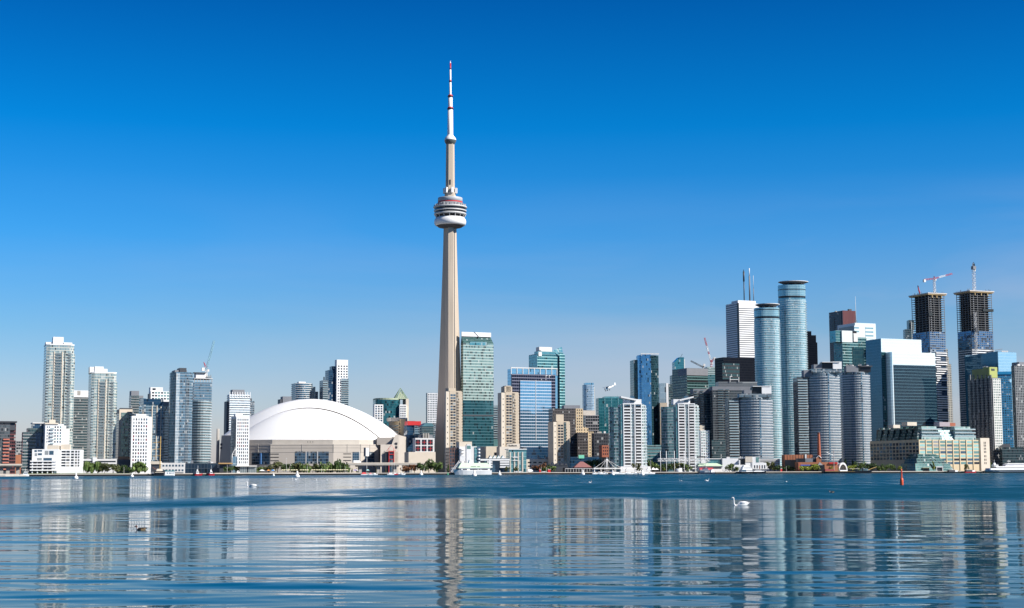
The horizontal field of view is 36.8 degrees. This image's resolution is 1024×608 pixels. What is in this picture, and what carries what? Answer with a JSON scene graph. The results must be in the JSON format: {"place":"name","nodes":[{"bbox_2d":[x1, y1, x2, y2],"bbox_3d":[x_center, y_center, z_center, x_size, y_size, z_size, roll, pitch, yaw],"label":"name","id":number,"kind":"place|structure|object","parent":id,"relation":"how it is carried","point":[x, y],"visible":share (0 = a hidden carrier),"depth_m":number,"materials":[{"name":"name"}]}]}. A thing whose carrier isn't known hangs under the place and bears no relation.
{"place":"outdoors","nodes":[
{"label":"outdoors","id":0,"kind":"place"},
{"bbox_2d":[0,421,16,473],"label":"apartment block","id":1,"kind":"structure","parent":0,"point":[7,440],"depth_m":1521.26,"materials":[{"name":"red brick"}]},
{"bbox_2d":[15,441,21,473],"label":"apartment block","id":2,"kind":"structure","parent":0,"point":[18,445],"depth_m":1576.07,"materials":[{"name":"orange brick"}]},
{"bbox_2d":[20,422,44,473],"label":"apartment block","id":3,"kind":"structure","parent":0,"point":[32,437],"depth_m":1456.14,"materials":[{"name":"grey glass"}]},
{"bbox_2d":[43,420,69,448],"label":"apartment block","id":4,"kind":"structure","parent":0,"point":[56,433],"depth_m":1450.88,"materials":[{"name":"white paint"}]},
{"bbox_2d":[30,444,83,472],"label":"apartment block","id":5,"kind":"structure","parent":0,"point":[63,458],"depth_m":1366.27,"materials":[{"name":"white paint"}]},
{"bbox_2d":[42,337,74,449],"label":"condo tower","id":6,"kind":"structure","parent":0,"point":[58,381],"depth_m":1659.91,"materials":[{"name":"white glass"}]},
{"bbox_2d":[72,390,87,458],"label":"condo tower","id":7,"kind":"structure","parent":0,"point":[80,417],"depth_m":1754.26,"materials":[{"name":"grey glass"}]},
{"bbox_2d":[87,366,116,458],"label":"condo tower","id":8,"kind":"structure","parent":0,"point":[102,414],"depth_m":1671.54,"materials":[{"name":"white glass"}]},
{"bbox_2d":[83,457,129,472],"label":"parking garage","id":9,"kind":"structure","parent":0,"point":[122,462],"depth_m":1465.42,"materials":[{"name":"white concrete"}]},
{"bbox_2d":[115,408,133,458],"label":"condo tower","id":10,"kind":"structure","parent":0,"point":[123,419],"depth_m":1759.95,"materials":[{"name":"grey glass"}]},
{"bbox_2d":[129,391,145,415],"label":"condo tower","id":11,"kind":"structure","parent":0,"point":[135,398],"depth_m":1813.97,"materials":[{"name":"teal glass"}]},
{"bbox_2d":[130,414,151,473],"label":"condo tower","id":12,"kind":"structure","parent":0,"point":[140,435],"depth_m":1466.56,"materials":[{"name":"white paint"}]},
{"bbox_2d":[140,399,168,462],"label":"condo tower","id":13,"kind":"structure","parent":0,"point":[157,410],"depth_m":1736.35,"materials":[{"name":"blue glass"}]},
{"bbox_2d":[150,461,161,472],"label":"market hall","id":14,"kind":"structure","parent":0,"point":[156,464],"depth_m":1434.70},
{"bbox_2d":[148,387,168,401],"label":"condo tower","id":15,"kind":"structure","parent":0,"point":[157,393],"depth_m":1907.60,"materials":[{"name":"white paint"}]},
{"bbox_2d":[161,463,184,472],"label":"office block","id":16,"kind":"structure","parent":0,"point":[178,467],"depth_m":1448.08,"materials":[{"name":"white concrete"}]},
{"bbox_2d":[168,368,192,462],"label":"condo tower","id":17,"kind":"structure","parent":0,"point":[180,415],"depth_m":1644.96,"materials":[{"name":"blue glass"}]},
{"bbox_2d":[185,461,219,472],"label":"office block","id":18,"kind":"structure","parent":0,"point":[191,467],"depth_m":1455.97,"materials":[{"name":"glass"}]},
{"bbox_2d":[216,429,219,462],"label":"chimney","id":19,"kind":"object","parent":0,"point":[217,445],"visible":0.8,"depth_m":1959.29,"materials":[{"name":"concrete"}]},
{"bbox_2d":[230,414,249,472],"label":"condo tower","id":20,"kind":"structure","parent":0,"point":[240,433],"depth_m":1498.79,"materials":[{"name":"white paint"}]},
{"bbox_2d":[240,466,256,472],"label":"park pavilion","id":21,"kind":"structure","parent":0,"point":[247,469],"depth_m":1443.58,"materials":[{"name":"grey glass"}]},
{"bbox_2d":[291,382,317,400],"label":"condo tower","id":22,"kind":"structure","parent":0,"point":[302,390],"depth_m":2289.28,"materials":[{"name":"white glass"}]},
{"bbox_2d":[319,360,348,405],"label":"condo tower","id":23,"kind":"structure","parent":0,"point":[334,384],"depth_m":2292.00,"materials":[{"name":"white paint"}]},
{"bbox_2d":[373,388,408,426],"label":"office building","id":24,"kind":"structure","parent":0,"point":[384,409],"depth_m":2263.80,"materials":[{"name":"teal glass"}]},
{"bbox_2d":[387,418,406,435],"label":"hotel","id":25,"kind":"structure","parent":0,"point":[396,425],"depth_m":2066.24,"materials":[{"name":"beige concrete"}]},
{"bbox_2d":[404,421,420,451],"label":"office block","id":26,"kind":"structure","parent":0,"point":[411,430],"depth_m":2008.97,"materials":[{"name":"blue glass"}]},
{"bbox_2d":[404,433,435,472],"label":"exhibition hall","id":27,"kind":"structure","parent":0,"point":[423,449],"depth_m":1784.76,"materials":[{"name":"white concrete"}]},
{"bbox_2d":[426,393,437,444],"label":"condo tower","id":28,"kind":"structure","parent":0,"point":[431,406],"depth_m":2353.44,"materials":[{"name":"grey glass"}]},
{"bbox_2d":[433,61,466,471],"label":"observation tower","id":29,"kind":"structure","parent":0,"point":[450,208],"depth_m":2050.01,"materials":[{"name":"concrete"}]},
{"bbox_2d":[445,388,461,447],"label":"hotel tower","id":30,"kind":"structure","parent":0,"point":[453,416],"depth_m":1624.97,"materials":[{"name":"beige concrete"}]},
{"bbox_2d":[445,442,479,472],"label":"apartment block","id":31,"kind":"structure","parent":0,"point":[452,456],"depth_m":1586.14,"materials":[{"name":"white concrete"}]},
{"bbox_2d":[461,332,493,446],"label":"office tower","id":32,"kind":"structure","parent":0,"point":[477,369],"depth_m":2045.18,"materials":[{"name":"teal glass"}]},
{"bbox_2d":[479,446,497,462],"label":"office block","id":33,"kind":"structure","parent":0,"point":[486,451],"depth_m":1671.65,"materials":[{"name":"beige concrete"}]},
{"bbox_2d":[0,471,985,475],"bbox_3d":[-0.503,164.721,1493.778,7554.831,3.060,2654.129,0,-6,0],"label":"quay","id":34,"kind":"structure","parent":0,"point":[234,474],"depth_m":1459.51,"materials":[{"name":"concrete"}]},
{"bbox_2d":[480,455,509,471],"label":"marina building","id":35,"kind":"structure","parent":0,"point":[498,463],"depth_m":1538.35,"materials":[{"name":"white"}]},
{"bbox_2d":[493,406,497,445],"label":"condo tower","id":36,"kind":"structure","parent":0,"point":[495,415],"depth_m":2125.24,"materials":[{"name":"grey glass"}]},
{"bbox_2d":[497,386,520,457],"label":"hotel tower","id":37,"kind":"structure","parent":0,"point":[508,418],"depth_m":1645.34,"materials":[{"name":"beige concrete"}]},
{"bbox_2d":[0,473,1023,607],"bbox_3d":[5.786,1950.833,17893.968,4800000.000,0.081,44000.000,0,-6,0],"label":"water","id":38,"kind":"structure","parent":0,"point":[888,540],"depth_m":57.85,"materials":[{"name":"blue liquid"}]},
{"bbox_2d":[153,436,165,475],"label":"sailing ship","id":39,"kind":"object","parent":38,"relation":"on","point":[159,472],"visible":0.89,"depth_m":1372.48,"materials":[{"name":"white wood"}]},
{"bbox_2d":[453,460,491,474],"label":"restaurant ship","id":40,"kind":"object","parent":38,"relation":"on","point":[469,467],"visible":0.9,"depth_m":1467.75,"materials":[{"name":"white metal"}]},
{"bbox_2d":[738,465,752,473],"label":"ferry","id":41,"kind":"object","parent":38,"relation":"on","point":[745,469],"visible":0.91,"depth_m":1563.41,"materials":[{"name":"white metal"}]},
{"bbox_2d":[821,450,874,472],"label":"schooner","id":42,"kind":"object","parent":38,"relation":"on","point":[833,471],"visible":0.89,"depth_m":1600.36,"materials":[{"name":"wood"}]},
{"bbox_2d":[984,463,1023,472],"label":"cruise ship","id":43,"kind":"object","parent":38,"relation":"on","point":[1011,468],"visible":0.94,"depth_m":1663.81,"materials":[{"name":"white metal"}]},
{"bbox_2d":[0,0,1023,462],"label":"sky","id":44,"kind":"structure","parent":0,"point":[262,180],"materials":[{"name":"blue"}]},
{"bbox_2d":[505,449,526,471],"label":"office block","id":45,"kind":"structure","parent":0,"point":[517,457],"depth_m":1552.30,"materials":[{"name":"teal glass"}]},
{"bbox_2d":[507,367,557,448],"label":"office building","id":46,"kind":"structure","parent":0,"point":[535,389],"depth_m":1926.17,"materials":[{"name":"blue glass"}]},
{"bbox_2d":[523,447,547,458],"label":"office building","id":47,"kind":"structure","parent":0,"point":[536,452],"depth_m":1760.02,"materials":[{"name":"blue glass"}]},
{"bbox_2d":[526,457,547,471],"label":"parking garage","id":48,"kind":"structure","parent":0,"point":[534,462],"depth_m":1628.21,"materials":[{"name":"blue concrete"}]},
{"bbox_2d":[529,347,564,407],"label":"office tower","id":49,"kind":"structure","parent":0,"point":[543,357],"depth_m":2165.47,"materials":[{"name":"teal glass"}]},
{"bbox_2d":[548,414,569,467],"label":"hotel tower","id":50,"kind":"structure","parent":0,"point":[558,439],"depth_m":1622.86,"materials":[{"name":"beige concrete"}]},
{"bbox_2d":[550,462,567,471],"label":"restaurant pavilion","id":51,"kind":"structure","parent":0,"point":[560,466],"depth_m":1540.02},
{"bbox_2d":[549,405,593,456],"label":"office building","id":52,"kind":"structure","parent":0,"point":[580,439],"depth_m":1846.42,"materials":[{"name":"concrete"}]},
{"bbox_2d":[570,455,598,471],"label":"office block","id":53,"kind":"structure","parent":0,"point":[574,461],"depth_m":1715.50,"materials":[{"name":"blue glass"}]},
{"bbox_2d":[582,383,594,409],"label":"condo tower","id":54,"kind":"structure","parent":0,"point":[588,399],"depth_m":3051.06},
{"bbox_2d":[583,410,598,432],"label":"office block","id":55,"kind":"structure","parent":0,"point":[591,420],"depth_m":1888.43,"materials":[{"name":"concrete"}]},
{"bbox_2d":[591,431,608,456],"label":"office block","id":56,"kind":"structure","parent":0,"point":[598,438],"depth_m":1767.84,"materials":[{"name":"concrete"}]},
{"bbox_2d":[599,445,608,471],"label":"brick building","id":57,"kind":"structure","parent":0,"point":[603,452],"depth_m":1677.30,"materials":[{"name":"red brick"}]},
{"bbox_2d":[596,396,622,432],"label":"office tower","id":58,"kind":"structure","parent":0,"point":[604,403],"depth_m":1915.98,"materials":[{"name":"teal glass"}]},
{"bbox_2d":[608,396,649,471],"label":"condo tower","id":59,"kind":"structure","parent":0,"point":[627,420],"depth_m":1594.67,"materials":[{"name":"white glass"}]},
{"bbox_2d":[630,353,658,444],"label":"office tower","id":60,"kind":"structure","parent":0,"point":[644,377],"depth_m":1990.36,"materials":[{"name":"blue glass"}]},
{"bbox_2d":[646,445,661,471],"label":"apartment block","id":61,"kind":"structure","parent":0,"point":[653,453],"depth_m":1745.86,"materials":[{"name":"teal glass"}]},
{"bbox_2d":[659,383,672,406],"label":"office block","id":62,"kind":"structure","parent":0,"point":[665,392],"depth_m":2194.36,"materials":[{"name":"glass"}]},
{"bbox_2d":[672,355,684,369],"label":"office tower","id":63,"kind":"structure","parent":0,"point":[678,363],"depth_m":2601.44,"materials":[{"name":"teal glass"}]},
{"bbox_2d":[660,396,699,471],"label":"condo tower","id":64,"kind":"structure","parent":0,"point":[680,428],"depth_m":1687.80,"materials":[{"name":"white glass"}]},
{"bbox_2d":[672,368,707,398],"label":"office building","id":65,"kind":"structure","parent":0,"point":[685,381],"depth_m":2301.89,"materials":[{"name":"glass"}]},
{"bbox_2d":[685,389,710,457],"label":"condo tower","id":66,"kind":"structure","parent":0,"point":[701,398],"depth_m":1906.88,"materials":[{"name":"glass"}]},
{"bbox_2d":[699,425,709,462],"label":"apartment block","id":67,"kind":"structure","parent":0,"point":[704,444],"depth_m":1706.92,"materials":[{"name":"white paint"}]},
{"bbox_2d":[709,376,756,457],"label":"condo tower","id":68,"kind":"structure","parent":0,"point":[720,392],"depth_m":1884.07,"materials":[{"name":"concrete"}]},
{"bbox_2d":[715,357,754,381],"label":"bank tower","id":69,"kind":"structure","parent":0,"point":[742,369],"depth_m":2239.78,"materials":[{"name":"black paint"}]},
{"bbox_2d":[722,363,739,379],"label":"lit windows","id":70,"kind":"structure","parent":69,"relation":"in","point":[728,369],"depth_m":2233.63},
{"bbox_2d":[726,268,757,357],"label":"bank tower","id":71,"kind":"structure","parent":0,"point":[740,343],"depth_m":2816.01,"materials":[{"name":"white paint"}]},
{"bbox_2d":[725,386,773,458],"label":"condo tower","id":72,"kind":"structure","parent":0,"point":[748,424],"depth_m":1698.13,"materials":[{"name":"grey glass"}]},
{"bbox_2d":[743,457,758,466],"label":"pavilion","id":73,"kind":"structure","parent":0,"point":[748,460],"depth_m":1630.07,"materials":[{"name":"white paint"}]},
{"bbox_2d":[750,463,766,471],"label":"quay house","id":74,"kind":"structure","parent":0,"point":[753,466],"depth_m":1598.57,"materials":[{"name":"white paint"}]},
{"bbox_2d":[754,303,782,466],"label":"condo tower","id":75,"kind":"structure","parent":0,"point":[767,344],"depth_m":1944.42,"materials":[{"name":"teal glass"}]},
{"bbox_2d":[758,459,779,471],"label":"podium block","id":76,"kind":"structure","parent":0,"point":[776,462],"depth_m":1664.79,"materials":[{"name":"white concrete"}]},
{"bbox_2d":[778,280,807,454],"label":"condo tower","id":77,"kind":"structure","parent":0,"point":[792,306],"depth_m":1989.59,"materials":[{"name":"teal glass"}]},
{"bbox_2d":[782,454,812,471],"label":"power house","id":78,"kind":"structure","parent":0,"point":[789,460],"depth_m":1654.33,"materials":[{"name":"orange brick"}]},
{"bbox_2d":[807,331,817,369],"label":"bank tower","id":79,"kind":"structure","parent":0,"point":[812,354],"depth_m":2576.96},
{"bbox_2d":[793,362,846,464],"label":"condo tower","id":80,"kind":"structure","parent":0,"point":[816,398],"depth_m":1760.58,"materials":[{"name":"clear glass"}]},
{"bbox_2d":[829,309,855,361],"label":"bank tower","id":81,"kind":"structure","parent":0,"point":[837,318],"depth_m":2895.42,"materials":[{"name":"red stone"}]},
{"bbox_2d":[830,330,865,374],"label":"office tower","id":82,"kind":"structure","parent":0,"point":[849,347],"depth_m":2240.45,"materials":[{"name":"teal glass"}]},
{"bbox_2d":[839,363,871,470],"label":"condo tower","id":83,"kind":"structure","parent":0,"point":[855,414],"depth_m":1829.99,"materials":[{"name":"grey glass"}]},
{"bbox_2d":[837,299,875,339],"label":"office tower","id":84,"kind":"structure","parent":0,"point":[867,331],"depth_m":2623.81,"materials":[{"name":"white concrete"}]},
{"bbox_2d":[865,326,873,338],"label":"slat windows","id":85,"kind":"structure","parent":84,"relation":"in","point":[869,334],"depth_m":2623.52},
{"bbox_2d":[866,338,937,440],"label":"office building","id":86,"kind":"structure","parent":0,"point":[902,376],"depth_m":2002.01,"materials":[{"name":"white glass"}]},
{"bbox_2d":[903,320,914,339],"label":"office tower","id":87,"kind":"structure","parent":0,"point":[907,333],"depth_m":2536.93,"materials":[{"name":"teal glass"}]},
{"bbox_2d":[946,349,952,426],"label":"office tower","id":88,"kind":"structure","parent":0,"point":[949,393],"depth_m":2438.58,"materials":[{"name":"stone"}]},
{"bbox_2d":[967,365,1002,465],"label":"condo tower","id":89,"kind":"structure","parent":0,"point":[984,403],"depth_m":1791.29,"materials":[{"name":"concrete"}]},
{"bbox_2d":[964,349,1016,435],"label":"office building","id":90,"kind":"structure","parent":0,"point":[1002,361],"depth_m":2080.39,"materials":[{"name":"blue glass"}]},
{"bbox_2d":[997,371,1013,446],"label":"condo tower","id":91,"kind":"structure","parent":0,"point":[1006,399],"depth_m":1952.55,"materials":[{"name":"glass"}]},
{"bbox_2d":[999,444,1023,465],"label":"building","id":92,"kind":"structure","parent":0,"point":[1008,453],"depth_m":1756.12,"materials":[{"name":"grey glass"}]},
{"bbox_2d":[1011,362,1023,446],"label":"condo tower","id":93,"kind":"structure","parent":0,"point":[1017,372],"depth_m":1818.04,"materials":[{"name":"concrete"}]},
{"label":"ground","id":94,"kind":"structure","parent":0,"visible":0},
{"bbox_2d":[0,464,21,473],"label":"elevated road","id":95,"kind":"structure","parent":94,"relation":"on","point":[9,466],"depth_m":1440.19,"materials":[{"name":"concrete"}]},
{"bbox_2d":[22,473,131,473],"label":"lawn","id":96,"kind":"structure","parent":94,"relation":"on","point":[79,473],"depth_m":1367.75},
{"bbox_2d":[83,461,93,472],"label":"tree","id":97,"kind":"object","parent":96,"relation":"on","point":[88,466],"visible":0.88,"depth_m":1394.83,"materials":[{"name":"green plant"}]},
{"bbox_2d":[128,461,148,472],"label":"tree","id":98,"kind":"object","parent":94,"relation":"on","point":[138,467],"visible":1,"depth_m":1404.68,"materials":[{"name":"green plant"}]},
{"bbox_2d":[191,372,212,462],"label":"condo tower","id":99,"kind":"structure","parent":94,"relation":"on","point":[201,421],"depth_m":1717.75,"materials":[{"name":"teal glass"}]},
{"bbox_2d":[224,390,250,433],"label":"condo tower","id":100,"kind":"structure","parent":94,"relation":"on","point":[237,402],"depth_m":2069.89,"materials":[{"name":"white concrete"}]},
{"bbox_2d":[219,399,405,472],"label":"stadium","id":101,"kind":"object","parent":94,"relation":"on","point":[311,432],"visible":0.91,"depth_m":1896.13,"materials":[{"name":"concrete"}]},
{"bbox_2d":[314,461,329,472],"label":"tree","id":102,"kind":"object","parent":94,"relation":"on","point":[322,466],"visible":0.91,"depth_m":1471.39,"materials":[{"name":"green plant"}]},
{"bbox_2d":[334,459,346,472],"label":"tree","id":103,"kind":"object","parent":94,"relation":"on","point":[338,465],"visible":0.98,"depth_m":1475.13,"materials":[{"name":"green plant"}]},
{"bbox_2d":[344,463,423,472],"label":"elevated road","id":104,"kind":"structure","parent":94,"relation":"on","point":[377,465],"depth_m":1610.39,"materials":[{"name":"concrete"}]},
{"bbox_2d":[417,423,433,437],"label":"convention hall","id":105,"kind":"structure","parent":94,"relation":"on","point":[424,428],"depth_m":1976.73,"materials":[{"name":"teal glass"}]},
{"bbox_2d":[563,462,592,471],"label":"restaurant pavilion","id":106,"kind":"structure","parent":94,"relation":"on","point":[581,464],"depth_m":1527.29,"materials":[{"name":"red metal"}]},
{"bbox_2d":[659,403,666,444],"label":"office block","id":107,"kind":"structure","parent":94,"relation":"on","point":[662,405],"depth_m":1984.68,"materials":[{"name":"beige concrete"}]},
{"bbox_2d":[657,451,709,471],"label":"canopy","id":108,"kind":"object","parent":94,"relation":"on","point":[674,459],"visible":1,"depth_m":1560.98,"materials":[{"name":"metal"}]},
{"bbox_2d":[696,463,722,471],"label":"waterfront tent","id":109,"kind":"object","parent":94,"relation":"on","point":[716,467],"visible":0.78,"depth_m":1572.91,"materials":[{"name":"white fabric"}]},
{"bbox_2d":[705,367,714,388],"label":"office tower","id":110,"kind":"structure","parent":94,"relation":"on","point":[711,376],"depth_m":2367.13,"materials":[{"name":"teal glass"}]},
{"bbox_2d":[721,457,739,471],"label":"pavilion","id":111,"kind":"structure","parent":94,"relation":"on","point":[727,461],"depth_m":1619.26,"materials":[{"name":"white paint"}]},
{"bbox_2d":[795,462,837,470],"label":"museum","id":112,"kind":"structure","parent":94,"relation":"on","point":[826,465],"depth_m":1618.22,"materials":[{"name":"orange brick"}]},
{"bbox_2d":[908,292,948,429],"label":"unfinished tower","id":113,"kind":"structure","parent":94,"relation":"on","point":[929,333],"depth_m":2136.09,"materials":[{"name":"concrete"}]},
{"bbox_2d":[870,422,989,470],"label":"terminal building","id":114,"kind":"structure","parent":94,"relation":"on","point":[947,447],"depth_m":1691.27,"materials":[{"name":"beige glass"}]},
{"bbox_2d":[953,289,993,426],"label":"unfinished tower","id":115,"kind":"structure","parent":94,"relation":"on","point":[975,335],"depth_m":2175.43,"materials":[{"name":"concrete"}]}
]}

